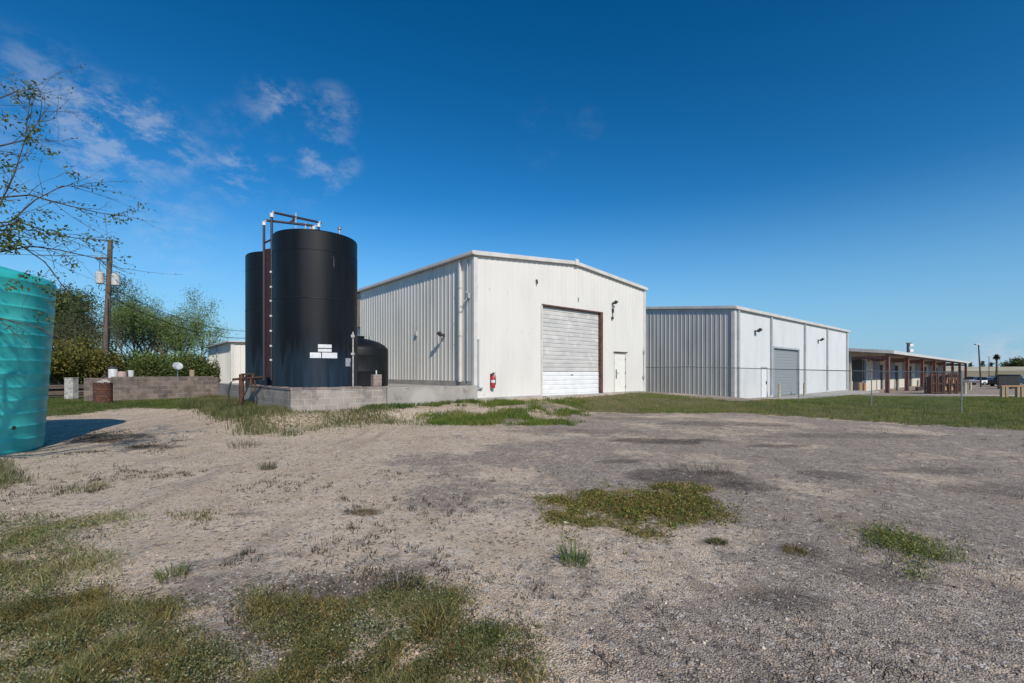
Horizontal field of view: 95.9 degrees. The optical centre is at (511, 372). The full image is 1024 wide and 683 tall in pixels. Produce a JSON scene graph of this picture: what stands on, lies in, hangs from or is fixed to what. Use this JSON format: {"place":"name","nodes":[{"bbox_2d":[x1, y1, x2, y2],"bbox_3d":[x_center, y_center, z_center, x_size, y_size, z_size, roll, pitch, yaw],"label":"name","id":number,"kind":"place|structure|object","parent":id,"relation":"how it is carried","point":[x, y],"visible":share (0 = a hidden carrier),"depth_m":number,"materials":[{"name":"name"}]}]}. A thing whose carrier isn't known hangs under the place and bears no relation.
{"place":"outdoors","nodes":[
{"label":"outdoors","id":0,"kind":"place"},
{"bbox_2d":[0,455,44,488],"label":"tank grass","id":1,"kind":"structure","parent":0,"point":[4,468],"depth_m":7.07,"materials":[{"name":"green plant"}]},
{"bbox_2d":[117,371,126,376],"bbox_3d":[-21.526,0.587,25.500,0.500,1.360,0.500,0,0,0],"label":"barrel","id":2,"kind":"object","parent":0,"point":[121,373],"visible":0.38,"depth_m":25.34,"materials":[{"name":"beige plastic"}]},
{"bbox_2d":[155,505,240,529],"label":"patch grass","id":3,"kind":"structure","parent":0,"point":[202,514],"depth_m":5.09,"materials":[{"name":"green plant"}]},
{"bbox_2d":[371,370,381,386],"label":"block pier","id":4,"kind":"structure","parent":0,"point":[376,379],"depth_m":15.78,"materials":[{"name":"concrete"}]},
{"bbox_2d":[0,377,1023,682],"bbox_3d":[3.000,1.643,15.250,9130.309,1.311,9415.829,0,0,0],"label":"ground","id":5,"kind":"structure","parent":0,"point":[972,489],"depth_m":4.75,"materials":[{"name":"grey gravel"}]},
{"bbox_2d":[0,266,56,455],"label":"water tank","id":6,"kind":"object","parent":5,"relation":"on","point":[25,373],"visible":0.93,"depth_m":9.16,"materials":[{"name":"plastic"}]},
{"bbox_2d":[48,385,83,397],"bbox_3d":[-22.474,0.928,23.042,3.148,0.680,0.793,0,0,-35],"label":"timber pile","id":7,"kind":"object","parent":5,"relation":"on","point":[54,394],"visible":0.27,"depth_m":22.88,"materials":[{"name":"brown wood"}]},
{"bbox_2d":[64,378,78,399],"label":"white block","id":8,"kind":"structure","parent":5,"relation":"on","point":[71,388],"depth_m":21.84,"materials":[{"name":"white concrete"}]},
{"bbox_2d":[49,357,94,390],"bbox_3d":[-30.212,-0.202,30.932,4.946,3.659,4.907,0,0,40],"label":"bush","id":9,"kind":"object","parent":5,"relation":"on","point":[57,376],"visible":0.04,"depth_m":29.92,"materials":[{"name":"green plant"}]},
{"bbox_2d":[0,504,161,619],"bbox_3d":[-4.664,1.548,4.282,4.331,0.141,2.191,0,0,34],"label":"edge weeds","id":10,"kind":"object","parent":5,"relation":"on","point":[43,571],"visible":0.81,"depth_m":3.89,"materials":[{"name":"green plant"}]},
{"bbox_2d":[23,268,142,348],"bbox_3d":[-35.341,-3.638,36.923,8.007,9.996,8.182,0,0,27],"label":"tree","id":11,"kind":"object","parent":5,"relation":"on","point":[87,303],"visible":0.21,"depth_m":36.76,"materials":[{"name":"green plant"}]},
{"bbox_2d":[58,478,111,493],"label":"grass tuft","id":12,"kind":"object","parent":5,"relation":"on","point":[89,485],"visible":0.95,"depth_m":6.29,"materials":[{"name":"green plant"}]},
{"bbox_2d":[0,64,182,367],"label":"ash tree","id":13,"kind":"object","parent":5,"relation":"on","point":[7,234],"visible":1,"depth_m":6.54,"materials":[{"name":"green plant"}]},
{"bbox_2d":[49,333,134,386],"bbox_3d":[-27.950,-0.728,29.864,5.570,4.299,5.880,0,0,-19],"label":"bush","id":14,"kind":"object","parent":5,"relation":"on","point":[66,360],"visible":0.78,"depth_m":29.09,"materials":[{"name":"green plant"}]},
{"bbox_2d":[55,341,129,386],"bbox_3d":[-28.614,-0.432,31.602,5.170,3.684,4.566,0,0,31],"label":"bush","id":15,"kind":"object","parent":5,"relation":"on","point":[80,379],"visible":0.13,"depth_m":29.88,"materials":[{"name":"green plant"}]},
{"bbox_2d":[53,286,137,354],"bbox_3d":[-31.145,-2.526,34.212,6.870,7.870,9.123,0,0,-30],"label":"tree","id":16,"kind":"object","parent":5,"relation":"on","point":[85,331],"visible":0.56,"depth_m":34.21,"materials":[{"name":"green plant"}]},
{"bbox_2d":[93,379,112,402],"bbox_3d":[-16.820,0.770,19.000,0.650,1.010,0.650,0,0,-20],"label":"rusty drum","id":17,"kind":"object","parent":5,"relation":"on","point":[102,390],"visible":0.9,"depth_m":18.78,"materials":[{"name":"metal"}]},
{"bbox_2d":[95,238,120,377],"bbox_3d":[-26.155,-3.627,29.925,1.510,10.258,0.530,0,0,0],"label":"utility pole","id":18,"kind":"object","parent":5,"relation":"on","point":[111,281],"visible":0.86,"depth_m":29.86,"materials":[{"name":"brown wood"}]},
{"bbox_2d":[9,254,81,255],"bbox_3d":[-50.900,-7.310,20.906,51.387,1.206,0.026,0,0,-20],"label":"power line","id":19,"kind":"object","parent":18,"relation":"attached to","point":[29,254],"visible":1,"depth_m":28.59,"materials":[{"name":"black rubber"}]},
{"bbox_2d":[107,285,235,330],"bbox_3d":[-24.574,-4.691,39.925,0.037,1.965,20.408,0,0,9],"label":"power line","id":20,"kind":"object","parent":18,"relation":"attached to","point":[164,312],"visible":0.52,"depth_m":33.58,"materials":[{"name":"black rubber"}]},
{"bbox_2d":[111,297,232,337],"bbox_3d":[-24.588,-4.087,39.925,0.049,2.069,20.417,0,0,9],"label":"power line","id":21,"kind":"object","parent":18,"relation":"attached to","point":[161,320],"visible":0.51,"depth_m":33.49,"materials":[{"name":"black rubber"}]},
{"bbox_2d":[47,428,193,458],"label":"debris weeds","id":22,"kind":"object","parent":5,"relation":"on","point":[111,439],"visible":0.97,"depth_m":10.61,"materials":[{"name":"green plant"}]},
{"bbox_2d":[47,396,199,417],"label":"side lawn","id":23,"kind":"structure","parent":5,"relation":"on","point":[60,403],"depth_m":17.87,"materials":[{"name":"green plant"}]},
{"bbox_2d":[93,312,177,357],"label":"mesquite tree","id":24,"kind":"object","parent":5,"relation":"on","point":[141,344],"visible":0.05,"depth_m":41.87,"materials":[{"name":"green plant"}]},
{"bbox_2d":[112,306,170,362],"bbox_3d":[-29.385,-1.904,36.231,5.656,6.581,4.101,0,0,-18],"label":"bare tree","id":25,"kind":"object","parent":5,"relation":"on","point":[126,350],"visible":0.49,"depth_m":36.17,"materials":[{"name":"green plant"}]},
{"bbox_2d":[118,346,169,376],"bbox_3d":[-27.331,-0.249,34.099,4.830,3.568,4.588,0,0,-33],"label":"bush","id":26,"kind":"object","parent":5,"relation":"on","point":[137,354],"visible":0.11,"depth_m":33.46,"materials":[{"name":"green plant"}]},
{"bbox_2d":[122,348,173,377],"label":"bush","id":27,"kind":"object","parent":5,"relation":"on","point":[152,367],"visible":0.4,"depth_m":32.06,"materials":[{"name":"green plant"}]},
{"bbox_2d":[84,376,217,400],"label":"block wall","id":28,"kind":"structure","parent":5,"relation":"on","point":[142,388],"depth_m":22.18,"materials":[{"name":"grey concrete"}]},
{"bbox_2d":[108,366,117,377],"bbox_3d":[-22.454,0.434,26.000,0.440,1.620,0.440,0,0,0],"label":"bucket","id":29,"kind":"object","parent":28,"relation":"on","point":[112,371],"visible":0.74,"depth_m":25.83,"materials":[{"name":"plastic"}]},
{"bbox_2d":[128,370,133,376],"bbox_3d":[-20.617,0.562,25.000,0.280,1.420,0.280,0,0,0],"label":"bucket","id":30,"kind":"object","parent":28,"relation":"on","point":[130,373],"visible":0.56,"depth_m":24.90,"materials":[{"name":"white plastic"}]},
{"bbox_2d":[189,370,194,375],"bbox_3d":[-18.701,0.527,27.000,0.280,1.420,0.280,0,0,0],"label":"bucket","id":31,"kind":"object","parent":28,"relation":"on","point":[191,372],"visible":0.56,"depth_m":26.90,"materials":[{"name":"beige plastic"}]},
{"bbox_2d":[93,279,224,356],"bbox_3d":[-29.004,-3.367,37.213,10.449,9.574,8.798,0,0,0],"label":"mesquite tree","id":32,"kind":"object","parent":5,"relation":"on","point":[129,319],"visible":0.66,"depth_m":36.81,"materials":[{"name":"green plant"}]},
{"bbox_2d":[146,557,191,582],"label":"grass tuft","id":33,"kind":"object","parent":5,"relation":"on","point":[174,571],"visible":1,"depth_m":3.62,"materials":[{"name":"green plant"}]},
{"bbox_2d":[102,294,240,365],"bbox_3d":[-26.962,-2.363,37.587,9.201,7.607,6.812,0,0,0],"label":"mesquite tree","id":34,"kind":"object","parent":5,"relation":"on","point":[197,327],"visible":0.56,"depth_m":36.97,"materials":[{"name":"green plant"}]},
{"bbox_2d":[149,347,202,369],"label":"bush","id":35,"kind":"object","parent":5,"relation":"on","point":[174,355],"visible":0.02,"depth_m":35.39,"materials":[{"name":"green plant"}]},
{"bbox_2d":[172,362,182,375],"bbox_3d":[-18.788,0.309,25.845,0.368,1.846,0.660,0,0,3],"label":"satellite dish","id":36,"kind":"object","parent":5,"relation":"on","point":[177,365],"visible":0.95,"depth_m":25.98,"materials":[{"name":"metal"}]},
{"bbox_2d":[157,349,220,382],"bbox_3d":[-22.321,0.075,33.084,4.446,3.630,4.744,0,0,33],"label":"bush","id":37,"kind":"object","parent":5,"relation":"on","point":[197,365],"visible":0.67,"depth_m":32.06,"materials":[{"name":"green plant"}]},
{"bbox_2d":[205,341,244,382],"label":"metal shed","id":38,"kind":"structure","parent":5,"relation":"on","point":[229,356],"depth_m":30.57,"materials":[{"name":"white metal"}]},
{"bbox_2d":[0,468,468,652],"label":"dead stubble","id":39,"kind":"object","parent":5,"relation":"on","point":[244,551],"visible":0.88,"depth_m":4.90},
{"bbox_2d":[223,439,264,448],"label":"grass tuft","id":40,"kind":"object","parent":5,"relation":"on","point":[234,445],"visible":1,"depth_m":9.86,"materials":[{"name":"plant"}]},
{"bbox_2d":[228,373,266,405],"bbox_3d":[-9.480,0.689,16.738,2.275,1.350,0.398,0,0,29],"label":"valve stand","id":41,"kind":"object","parent":5,"relation":"on","point":[243,377],"visible":0.92,"depth_m":17.05,"materials":[{"name":"brown metal"}]},
{"bbox_2d":[256,458,278,470],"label":"grass tuft","id":42,"kind":"object","parent":5,"relation":"on","point":[268,467],"visible":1,"depth_m":7.59,"materials":[{"name":"green plant"}]},
{"bbox_2d":[0,565,584,682],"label":"front weeds","id":43,"kind":"object","parent":5,"relation":"on","point":[76,620],"visible":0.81,"depth_m":2.73,"materials":[{"name":"green plant"}]},
{"bbox_2d":[174,393,422,436],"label":"tall grass","id":44,"kind":"structure","parent":5,"relation":"on","point":[245,409],"depth_m":13.87,"materials":[{"name":"green plant"}]},
{"bbox_2d":[217,383,385,411],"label":"block wall","id":45,"kind":"structure","parent":5,"relation":"on","point":[312,399],"depth_m":15.08,"materials":[{"name":"grey concrete"}]},
{"bbox_2d":[226,383,442,387],"bbox_3d":[-8.477,1.225,21.480,6.740,1.350,13.300,0,0,-41],"label":"tank pad","id":46,"kind":"object","parent":5,"relation":"on","point":[402,385],"depth_m":20.33,"materials":[{"name":"concrete"}]},
{"bbox_2d":[245,251,271,386],"bbox_3d":[-9.530,-2.260,19.300,2.816,5.620,2.816,0,0,0],"label":"storage tank","id":47,"kind":"object","parent":46,"relation":"on","point":[254,312],"visible":0.26,"depth_m":17.99,"materials":[{"name":"metal"}]},
{"bbox_2d":[272,226,357,386],"bbox_3d":[-6.889,-2.260,16.500,3.038,5.620,2.816,0,0,0],"label":"storage tank","id":48,"kind":"object","parent":46,"relation":"on","point":[314,307],"visible":0.96,"depth_m":15.28,"materials":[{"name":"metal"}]},
{"bbox_2d":[262,211,321,379],"bbox_3d":[-7.724,-2.725,16.347,1.942,5.950,0.520,0,0,-33],"label":"filling pipe","id":49,"kind":"object","parent":48,"relation":"attached to","point":[267,312],"visible":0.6,"depth_m":15.99,"materials":[{"name":"plastic"}]},
{"bbox_2d":[357,336,387,386],"bbox_3d":[-6.460,-0.510,19.460,2.410,2.120,2.410,0,0,0],"label":"dome tank","id":50,"kind":"object","parent":46,"relation":"on","point":[372,356],"visible":0.49,"depth_m":18.61,"materials":[{"name":"black plastic"}]},
{"bbox_2d":[352,508,375,516],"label":"grass tuft","id":51,"kind":"object","parent":5,"relation":"on","point":[363,515],"visible":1,"depth_m":5.23,"materials":[{"name":"plant"}]},
{"bbox_2d":[283,398,479,412],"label":"wall weeds","id":52,"kind":"object","parent":5,"relation":"on","point":[411,405],"depth_m":16.60,"materials":[{"name":"green plant"}]},
{"bbox_2d":[372,562,433,593],"bbox_3d":[-0.797,1.521,3.410,0.465,0.157,0.448,0,0,0],"label":"grass tuft","id":53,"kind":"object","parent":5,"relation":"on","point":[395,578],"visible":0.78,"depth_m":3.40,"materials":[{"name":"green plant"}]},
{"bbox_2d":[384,385,477,405],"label":"concrete wall","id":54,"kind":"structure","parent":5,"relation":"on","point":[421,394],"depth_m":17.05,"materials":[{"name":"grey concrete"}]},
{"bbox_2d":[455,614,509,650],"bbox_3d":[-0.191,1.555,2.763,0.355,0.106,0.360,0,0,0],"label":"grass tuft","id":55,"kind":"object","parent":5,"relation":"on","point":[480,639],"visible":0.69,"depth_m":2.78,"materials":[{"name":"green plant"}]},
{"bbox_2d":[401,396,595,425],"bbox_3d":[0.695,1.284,17.167,5.484,0.623,9.933,0,0,25],"label":"grass strip","id":56,"kind":"object","parent":5,"relation":"on","point":[456,418],"depth_m":15.12,"materials":[{"name":"green plant"}]},
{"bbox_2d":[357,250,647,400],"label":"metal warehouse","id":57,"kind":"structure","parent":5,"relation":"on","point":[521,326],"depth_m":21.72,"materials":[{"name":"white metal"}]},
{"bbox_2d":[490,373,495,387],"bbox_3d":[-0.770,0.307,19.171,0.272,0.645,0.193,0,0,22],"label":"fire extinguisher","id":58,"kind":"object","parent":57,"relation":"attached to","point":[492,380],"visible":1,"depth_m":19.11,"materials":[{"name":"metal"}]},
{"bbox_2d":[543,306,598,395],"bbox_3d":[2.912,-1.025,22.671,4.190,4.150,0.080,0,0,-41],"label":"roll up door","id":59,"kind":"structure","parent":57,"relation":"in","point":[570,337],"depth_m":22.59,"materials":[{"name":"metal"}]},
{"bbox_2d":[614,351,627,391],"bbox_3d":[5.879,-0.050,25.084,1.160,2.200,0.175,0,0,-41],"label":"personnel door","id":60,"kind":"structure","parent":57,"relation":"in","point":[619,357],"depth_m":25.08,"materials":[{"name":"metal"}]},
{"bbox_2d":[0,423,1023,682],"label":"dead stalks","id":61,"kind":"object","parent":5,"relation":"on","point":[622,607],"visible":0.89,"depth_m":3.27,"materials":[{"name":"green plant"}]},
{"bbox_2d":[0,417,1023,682],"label":"gravel stones","id":62,"kind":"object","parent":5,"relation":"on","point":[574,651],"visible":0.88,"depth_m":3.37,"materials":[{"name":"grey gravel"}]},
{"bbox_2d":[551,534,597,567],"bbox_3d":[0.527,1.505,3.911,0.454,0.215,0.438,0,0,19],"label":"grass tuft","id":63,"kind":"object","parent":5,"relation":"on","point":[573,549],"visible":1,"depth_m":3.91,"materials":[{"name":"green plant"}]},
{"bbox_2d":[530,478,724,539],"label":"moss grass","id":64,"kind":"structure","parent":5,"relation":"on","point":[627,492],"depth_m":5.30,"materials":[{"name":"green plant"}]},
{"bbox_2d":[516,478,759,553],"bbox_3d":[1.742,1.581,5.680,3.729,0.147,2.207,0,0,-29],"label":"moss mat","id":65,"kind":"object","parent":5,"relation":"on","point":[628,513],"visible":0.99,"depth_m":5.41,"materials":[{"name":"green plant"}]},
{"bbox_2d":[668,460,732,475],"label":"grass tuft","id":66,"kind":"object","parent":5,"relation":"on","point":[701,468],"visible":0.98,"depth_m":7.52,"materials":[{"name":"green plant"}]},
{"bbox_2d":[706,535,727,545],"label":"grass tuft","id":67,"kind":"object","parent":5,"relation":"on","point":[718,542],"visible":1,"depth_m":4.32,"materials":[{"name":"green plant"}]},
{"bbox_2d":[646,305,849,397],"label":"metal warehouse","id":68,"kind":"structure","parent":5,"relation":"on","point":[696,337],"depth_m":33.20,"materials":[{"name":"white metal"}]},
{"bbox_2d":[761,367,767,397],"bbox_3d":[18.016,0.650,33.034,1.130,2.200,0.120,0,0,-41],"label":"personnel door","id":69,"kind":"structure","parent":68,"relation":"in","point":[764,376],"depth_m":33.10,"materials":[{"name":"metal"}]},
{"bbox_2d":[773,346,799,396],"bbox_3d":[21.316,-0.120,36.009,5.540,3.740,0.228,0,0,-41],"label":"roll up door","id":70,"kind":"structure","parent":68,"relation":"in","point":[783,357],"depth_m":36.26,"materials":[{"name":"grey metal"}]},
{"bbox_2d":[782,543,810,556],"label":"grass tuft","id":71,"kind":"object","parent":5,"relation":"on","point":[801,549],"visible":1,"depth_m":4.12,"materials":[{"name":"green plant"}]},
{"bbox_2d":[646,365,962,411],"bbox_3d":[10.404,0.654,27.265,0.074,2.238,23.269,0,0,-41],"label":"chain link fence","id":72,"kind":"object","parent":5,"relation":"on","point":[798,369],"visible":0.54,"depth_m":22.02,"materials":[{"name":"metal"}]},
{"bbox_2d":[769,390,879,398],"bbox_3d":[26.678,1.930,38.712,22.100,0.340,2.440,0,0,-41],"label":"concrete apron","id":73,"kind":"object","parent":5,"relation":"on","point":[821,394],"visible":0.39,"depth_m":37.82,"materials":[{"name":"grey concrete"}]},
{"bbox_2d":[778,383,780,397],"bbox_3d":[18.844,1.271,32.559,0.200,1.110,0.200,0,0,0],"label":"bollard","id":74,"kind":"object","parent":73,"relation":"on","point":[779,391],"visible":0.82,"depth_m":32.47,"materials":[{"name":"beige metal"}]},
{"bbox_2d":[803,382,805,395],"bbox_3d":[22.774,1.287,35.964,0.200,1.110,0.200,0,0,0],"label":"bollard","id":75,"kind":"object","parent":73,"relation":"on","point":[804,389],"visible":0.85,"depth_m":35.88,"materials":[{"name":"beige metal"}]},
{"bbox_2d":[822,516,994,587],"bbox_3d":[3.549,1.559,4.205,1.253,0.140,1.912,0,0,36],"label":"moss mat","id":76,"kind":"object","parent":5,"relation":"on","point":[900,536],"visible":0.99,"depth_m":4.20,"materials":[{"name":"green plant"}]},
{"bbox_2d":[849,348,969,392],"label":"covered row building","id":77,"kind":"structure","parent":5,"relation":"on","point":[860,360],"depth_m":57.30,"materials":[{"name":"beige"}]},
{"bbox_2d":[852,359,861,390],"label":"door","id":78,"kind":"structure","parent":77,"relation":"in","point":[856,363],"depth_m":52.13,"materials":[{"name":"black metal"}]},
{"bbox_2d":[864,360,865,382],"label":"door leaf","id":79,"kind":"structure","parent":77,"relation":"in","point":[864,360],"depth_m":54.04,"materials":[{"name":"blue"}]},
{"bbox_2d":[880,365,881,388],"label":"door","id":80,"kind":"structure","parent":77,"relation":"in","point":[880,365],"depth_m":59.91,"materials":[{"name":"black"}]},
{"bbox_2d":[895,366,897,387],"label":"door","id":81,"kind":"structure","parent":77,"relation":"in","point":[896,367],"depth_m":66.16,"materials":[{"name":"black"}]},
{"bbox_2d":[906,343,912,352],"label":"floodlight pole","id":82,"kind":"object","parent":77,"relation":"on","point":[908,346],"visible":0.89,"depth_m":83.82,"materials":[{"name":"metal"}]},
{"bbox_2d":[909,366,910,385],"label":"door","id":83,"kind":"structure","parent":77,"relation":"in","point":[909,366],"depth_m":72.49,"materials":[{"name":"black"}]},
{"bbox_2d":[858,521,986,583],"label":"moss grass","id":84,"kind":"structure","parent":5,"relation":"on","point":[916,537],"depth_m":4.14,"materials":[{"name":"green plant"}]},
{"bbox_2d":[924,373,936,393],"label":"rusty rack","id":85,"kind":"object","parent":5,"relation":"on","point":[929,384],"visible":0.83,"depth_m":45.79,"materials":[{"name":"brown metal"}]},
{"bbox_2d":[935,373,942,393],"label":"rusty rack","id":86,"kind":"object","parent":5,"relation":"on","point":[940,388],"visible":0.46,"depth_m":45.88,"materials":[{"name":"brown metal"}]},
{"bbox_2d":[939,373,949,393],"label":"rusty rack","id":87,"kind":"object","parent":5,"relation":"on","point":[946,383],"visible":0.56,"depth_m":46.09,"materials":[{"name":"brown metal"}]},
{"bbox_2d":[948,373,956,393],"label":"rusty rack","id":88,"kind":"object","parent":5,"relation":"on","point":[953,384],"visible":0.56,"depth_m":46.29,"materials":[{"name":"brown metal"}]},
{"bbox_2d":[956,373,962,393],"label":"rusty rack","id":89,"kind":"object","parent":5,"relation":"on","point":[958,382],"visible":0.41,"depth_m":46.50,"materials":[{"name":"brown metal"}]},
{"bbox_2d":[963,383,966,393],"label":"bollard","id":90,"kind":"object","parent":5,"relation":"on","point":[964,388],"visible":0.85,"depth_m":43.92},
{"bbox_2d":[963,377,977,381],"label":"parked car","id":91,"kind":"object","parent":5,"relation":"on","point":[966,379],"visible":0.23,"depth_m":91.30,"materials":[{"name":"silver metal"}]},
{"bbox_2d":[974,344,981,386],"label":"street lamp","id":92,"kind":"object","parent":5,"relation":"on","point":[979,364],"visible":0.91,"depth_m":69.93,"materials":[{"name":"metal"}]},
{"bbox_2d":[969,377,996,384],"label":"parked car","id":93,"kind":"object","parent":5,"relation":"on","point":[984,380],"visible":0.64,"depth_m":83.34,"materials":[{"name":"white metal"}]},
{"bbox_2d":[946,367,1023,376],"bbox_3d":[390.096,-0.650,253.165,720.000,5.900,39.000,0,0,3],"label":"highway embankment","id":94,"kind":"structure","parent":5,"relation":"on","point":[985,371],"depth_m":253.38,"materials":[{"name":"grey concrete"}]},
{"bbox_2d":[993,354,1000,375],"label":"palm tree","id":95,"kind":"object","parent":5,"relation":"on","point":[996,357],"visible":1,"depth_m":189.73,"materials":[{"name":"green plant"}]},
{"bbox_2d":[987,374,1023,385],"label":"parked car","id":96,"kind":"object","parent":5,"relation":"on","point":[993,382],"visible":0.45,"depth_m":71.59,"materials":[{"name":"black"}]},
{"bbox_2d":[1006,375,1012,388],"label":"dark bin","id":97,"kind":"object","parent":5,"relation":"on","point":[1009,379],"visible":0.66,"depth_m":60.66,"materials":[{"name":"metal"}]},
{"bbox_2d":[998,385,1023,397],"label":"timber guard rail","id":98,"kind":"object","parent":5,"relation":"on","point":[1019,390],"visible":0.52,"depth_m":34.50,"materials":[{"name":"beige wood"}]},
{"bbox_2d":[998,355,1023,366],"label":"tree","id":99,"kind":"object","parent":5,"relation":"on","point":[1016,362],"visible":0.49,"depth_m":301.00,"materials":[{"name":"green plant"}]},
{"bbox_2d":[1012,375,1019,387],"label":"dark bin","id":100,"kind":"object","parent":5,"relation":"on","point":[1015,379],"visible":0.56,"depth_m":60.68,"materials":[{"name":"metal"}]},
{"bbox_2d":[0,0,1023,368],"label":"sky","id":101,"kind":"structure","parent":0,"point":[856,166],"materials":[{"name":"blue"}]},
{"bbox_2d":[573,392,673,413],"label":"dry grass","id":102,"kind":"structure","parent":0,"point":[604,397],"depth_m":20.72,"materials":[{"name":"green plant"}]},
{"bbox_2d":[610,392,1023,429],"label":"lawn grass","id":103,"kind":"structure","parent":0,"point":[992,408],"depth_m":20.19,"materials":[{"name":"green plant"}]},
{"bbox_2d":[858,382,861,390],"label":"bollard","id":104,"kind":"object","parent":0,"point":[859,386],"visible":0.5,"depth_m":46.29,"materials":[{"name":"beige concrete"}]},
{"bbox_2d":[919,394,1014,395],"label":"concrete path","id":105,"kind":"structure","parent":0,"point":[972,394],"depth_m":42.12,"materials":[{"name":"grey concrete"}]},
{"bbox_2d":[997,375,1006,388],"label":"dark bin","id":106,"kind":"object","parent":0,"point":[1001,379],"visible":0.74,"depth_m":60.74,"materials":[{"name":"metal"}]}
]}

